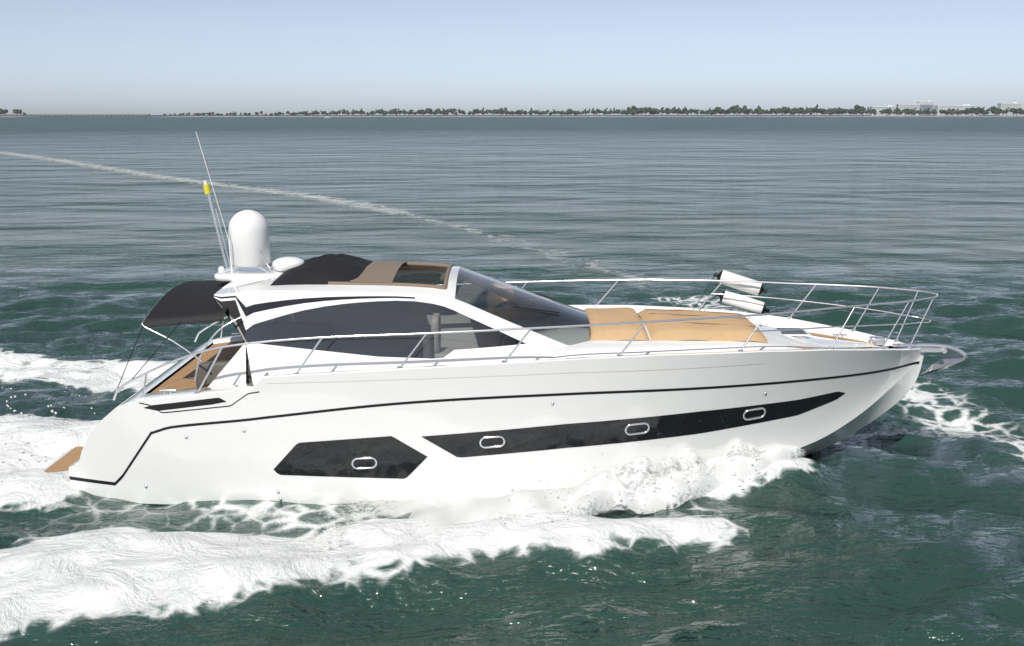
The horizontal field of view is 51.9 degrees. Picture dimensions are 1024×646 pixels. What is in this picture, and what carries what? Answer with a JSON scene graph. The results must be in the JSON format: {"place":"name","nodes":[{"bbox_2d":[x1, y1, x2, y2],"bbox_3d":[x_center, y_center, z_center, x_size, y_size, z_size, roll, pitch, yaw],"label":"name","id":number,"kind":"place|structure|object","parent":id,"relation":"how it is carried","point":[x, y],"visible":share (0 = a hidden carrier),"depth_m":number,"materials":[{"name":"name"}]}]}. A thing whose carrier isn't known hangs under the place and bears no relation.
{"place":"outdoors","nodes":[
{"label":"outdoors","id":0,"kind":"place"},
{"bbox_2d":[0,115,1023,645],"bbox_3d":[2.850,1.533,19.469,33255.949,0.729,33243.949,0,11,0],"label":"water","id":1,"kind":"structure","parent":0,"point":[898,523],"depth_m":24.73,"materials":[{"name":"teal liquid"}]},
{"bbox_2d":[0,151,669,289],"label":"wake","id":2,"kind":"object","parent":1,"relation":"on","point":[249,188],"visible":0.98,"depth_m":72.70,"materials":[{"name":"white liquid"}]},
{"bbox_2d":[0,386,803,550],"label":"spray","id":3,"kind":"object","parent":1,"relation":"on","point":[641,484],"visible":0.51,"depth_m":14.32,"materials":[{"name":"white liquid"}]},
{"bbox_2d":[43,132,967,504],"bbox_3d":[0.065,0.003,16.107,13.930,5.786,4.248,0,11,0],"label":"yacht","id":4,"kind":"object","parent":1,"relation":"on","point":[333,378],"visible":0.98,"depth_m":14.62,"materials":[{"name":"white plastic"}]},
{"bbox_2d":[0,104,1023,116],"bbox_3d":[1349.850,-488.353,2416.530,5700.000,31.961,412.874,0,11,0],"label":"shore","id":5,"kind":"structure","parent":0,"point":[634,110],"depth_m":2383.07,"materials":[{"name":"green plant"}]},
{"bbox_2d":[0,0,1023,114],"label":"sky","id":6,"kind":"structure","parent":0,"point":[153,57],"materials":[{"name":"blue"}]},
{"bbox_2d":[870,100,1023,115],"bbox_3d":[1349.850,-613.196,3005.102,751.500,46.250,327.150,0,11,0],"label":"buildings","id":7,"kind":"structure","parent":0,"point":[922,106],"depth_m":2989.87,"materials":[{"name":"white"}]}
]}

